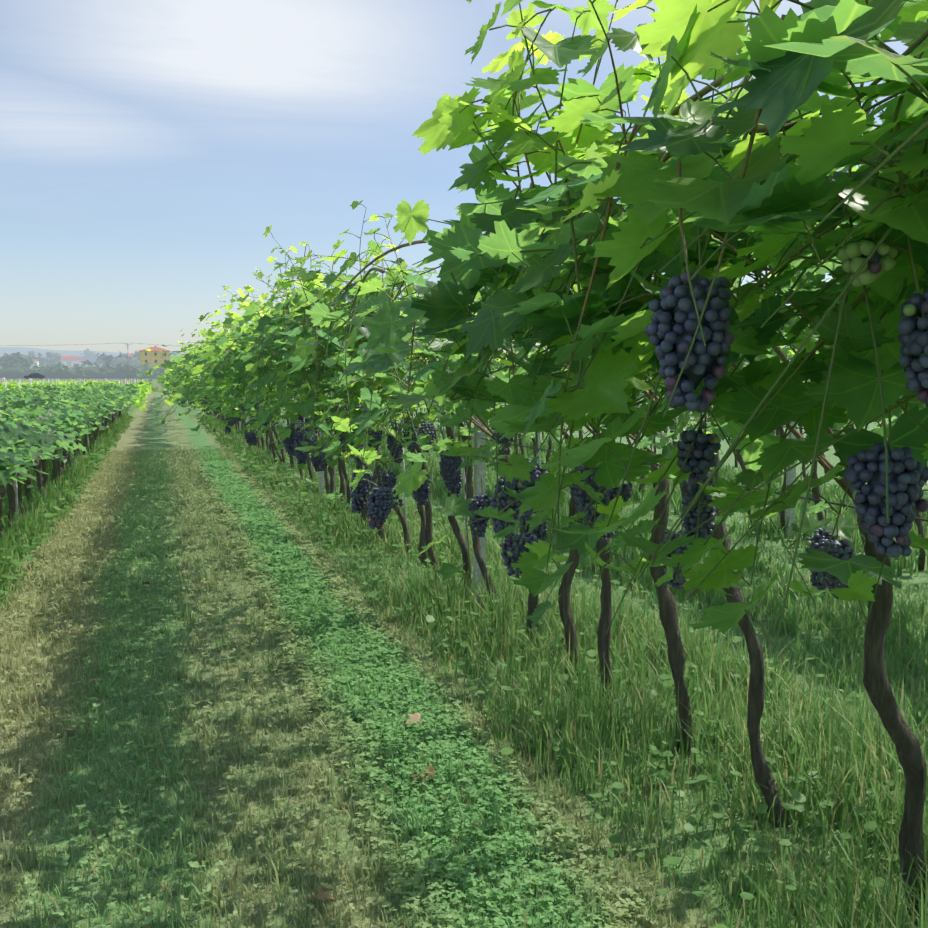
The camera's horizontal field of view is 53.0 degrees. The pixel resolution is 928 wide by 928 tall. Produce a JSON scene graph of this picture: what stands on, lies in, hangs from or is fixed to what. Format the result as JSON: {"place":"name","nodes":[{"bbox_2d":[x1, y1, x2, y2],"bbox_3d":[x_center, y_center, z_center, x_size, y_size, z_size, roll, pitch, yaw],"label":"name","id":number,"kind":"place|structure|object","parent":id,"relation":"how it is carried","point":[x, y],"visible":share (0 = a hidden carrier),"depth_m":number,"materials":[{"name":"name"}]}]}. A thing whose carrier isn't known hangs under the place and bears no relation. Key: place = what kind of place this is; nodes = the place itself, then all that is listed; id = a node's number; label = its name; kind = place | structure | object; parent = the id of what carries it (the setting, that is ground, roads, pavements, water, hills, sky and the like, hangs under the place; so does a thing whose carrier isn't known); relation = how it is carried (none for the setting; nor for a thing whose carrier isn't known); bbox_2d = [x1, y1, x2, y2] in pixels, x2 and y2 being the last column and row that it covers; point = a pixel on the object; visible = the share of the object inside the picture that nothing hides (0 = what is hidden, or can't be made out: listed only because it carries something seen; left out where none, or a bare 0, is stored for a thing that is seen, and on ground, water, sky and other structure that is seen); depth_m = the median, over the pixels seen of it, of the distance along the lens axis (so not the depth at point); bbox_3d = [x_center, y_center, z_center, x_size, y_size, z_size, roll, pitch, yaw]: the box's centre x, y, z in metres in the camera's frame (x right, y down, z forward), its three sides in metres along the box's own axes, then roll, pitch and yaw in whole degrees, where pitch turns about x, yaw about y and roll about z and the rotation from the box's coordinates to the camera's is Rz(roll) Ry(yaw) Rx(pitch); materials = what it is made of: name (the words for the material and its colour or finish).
{"place":"outdoors","nodes":[
{"label":"outdoors","id":0,"kind":"place"},
{"bbox_2d":[24,373,44,377],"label":"car body","id":1,"kind":"object","parent":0,"point":[34,375],"visible":0.96,"depth_m":210.10,"materials":[{"name":"black metal"}]},
{"bbox_2d":[0,347,184,358],"bbox_3d":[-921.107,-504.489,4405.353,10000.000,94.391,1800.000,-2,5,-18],"label":"hills","id":2,"kind":"structure","parent":0,"point":[21,350],"depth_m":3726.79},
{"bbox_2d":[139,351,169,367],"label":"yellow house walls","id":3,"kind":"structure","parent":0,"point":[150,358],"depth_m":373.46,"materials":[{"name":"yellow paint"}]},
{"bbox_2d":[140,352,165,362],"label":"house windows","id":4,"kind":"structure","parent":3,"relation":"in","point":[155,353],"depth_m":373.43,"materials":[{"name":"grey glass"}]},
{"bbox_2d":[139,346,168,350],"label":"house roof","id":5,"kind":"structure","parent":3,"relation":"on","point":[155,348],"depth_m":374.84,"materials":[{"name":"red tile"}]},
{"bbox_2d":[0,0,907,360],"label":"sky","id":6,"kind":"structure","parent":0,"point":[149,149],"materials":[{"name":"blue"}]},
{"bbox_2d":[0,410,927,927],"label":"grass","id":7,"kind":"structure","parent":0,"point":[824,728],"depth_m":4.98,"materials":[{"name":"green plant"}]},
{"bbox_2d":[0,365,927,927],"bbox_3d":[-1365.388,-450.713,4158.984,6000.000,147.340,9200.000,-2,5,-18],"label":"ground","id":8,"kind":"structure","parent":0,"point":[172,433],"depth_m":4.18,"materials":[{"name":"green plant"}]},
{"bbox_2d":[31,359,86,367],"bbox_3d":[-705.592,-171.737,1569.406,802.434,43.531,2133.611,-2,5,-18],"label":"distant buildings","id":9,"kind":"structure","parent":8,"relation":"on","point":[68,362],"depth_m":647.57,"materials":[{"name":"white paint"}]},
{"bbox_2d":[33,354,183,361],"bbox_3d":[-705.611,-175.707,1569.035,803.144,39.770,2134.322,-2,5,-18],"label":"distant roofs","id":10,"kind":"structure","parent":9,"relation":"on","point":[75,357],"depth_m":651.19,"materials":[{"name":"red tile"}]},
{"bbox_2d":[0,351,138,367],"bbox_3d":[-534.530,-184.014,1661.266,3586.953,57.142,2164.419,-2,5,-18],"label":"distant trees","id":11,"kind":"object","parent":8,"relation":"on","point":[105,358],"visible":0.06,"depth_m":656.75,"materials":[{"name":"grey plant"}]},
{"bbox_2d":[0,379,151,410],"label":"distant vineyard","id":12,"kind":"object","parent":8,"relation":"on","point":[145,386],"visible":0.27,"depth_m":59.09,"materials":[{"name":"green plant"}]},
{"bbox_2d":[0,362,167,377],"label":"tree line","id":13,"kind":"object","parent":8,"relation":"on","point":[89,372],"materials":[{"name":"plant"}]},
{"bbox_2d":[1,348,183,369],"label":"trees","id":14,"kind":"object","parent":8,"relation":"on","point":[25,360],"materials":[{"name":"plant"}]},
{"bbox_2d":[124,343,129,378],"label":"utility poles","id":15,"kind":"object","parent":8,"relation":"on","point":[128,361],"visible":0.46,"depth_m":213.31,"materials":[{"name":"grey concrete"}]},
{"bbox_2d":[0,343,192,346],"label":"power cables","id":16,"kind":"object","parent":15,"relation":"on","point":[76,344],"visible":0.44,"depth_m":206.55,"materials":[{"name":"grey metal"}]},
{"bbox_2d":[59,405,435,899],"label":"dry leaves","id":17,"kind":"object","parent":8,"relation":"on","point":[322,890],"visible":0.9,"depth_m":4.04,"materials":[{"name":"brown plant"}]},
{"bbox_2d":[0,378,650,378],"bbox_3d":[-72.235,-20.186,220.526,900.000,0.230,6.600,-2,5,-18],"label":"road kerbs","id":18,"kind":"structure","parent":8,"relation":"on","point":[85,378],"depth_m":218.15,"materials":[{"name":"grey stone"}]},
{"bbox_2d":[2,346,796,606],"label":"trellis posts","id":19,"kind":"object","parent":8,"relation":"on","point":[479,471],"visible":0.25,"depth_m":10.12,"materials":[{"name":"grey wood"}]},
{"bbox_2d":[248,113,927,521],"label":"trellis wires","id":20,"kind":"object","parent":19,"relation":"attached to","point":[690,419],"depth_m":3.60,"materials":[{"name":"grey metal"}]},
{"bbox_2d":[0,278,888,431],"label":"vineyard rows","id":21,"kind":"object","parent":8,"relation":"on","point":[107,399],"visible":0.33,"depth_m":15.81,"materials":[{"name":"green plant"}]},
{"bbox_2d":[0,0,927,633],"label":"vine leaves","id":22,"kind":"object","parent":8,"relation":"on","point":[790,62],"visible":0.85,"depth_m":1.48,"materials":[{"name":"green plant"}]},
{"bbox_2d":[0,430,927,927],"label":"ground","id":23,"kind":"structure","parent":8,"relation":"on","point":[226,476],"depth_m":4.50,"materials":[{"name":"green plant"}]},
{"bbox_2d":[0,392,927,927],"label":"vine trunks","id":24,"kind":"object","parent":8,"relation":"on","point":[900,732],"visible":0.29,"depth_m":4.30,"materials":[{"name":"brown wood"}]},
{"bbox_2d":[148,0,927,648],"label":"vine shoots","id":25,"kind":"object","parent":24,"relation":"attached to","point":[844,292],"visible":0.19,"depth_m":1.49,"materials":[{"name":"green plant"}]},
{"bbox_2d":[0,440,927,927],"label":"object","id":26,"kind":"object","parent":8,"relation":"on","point":[762,808],"visible":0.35,"depth_m":4.95,"materials":[{"name":"green plant"}]},
{"bbox_2d":[23,239,927,598],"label":"grape clusters","id":27,"kind":"object","parent":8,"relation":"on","point":[669,329],"visible":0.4,"depth_m":1.19,"materials":[{"name":"purple food"}]},
{"bbox_2d":[194,267,830,485],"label":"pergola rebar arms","id":28,"kind":"object","parent":8,"relation":"on","point":[768,269],"depth_m":3.39}
]}

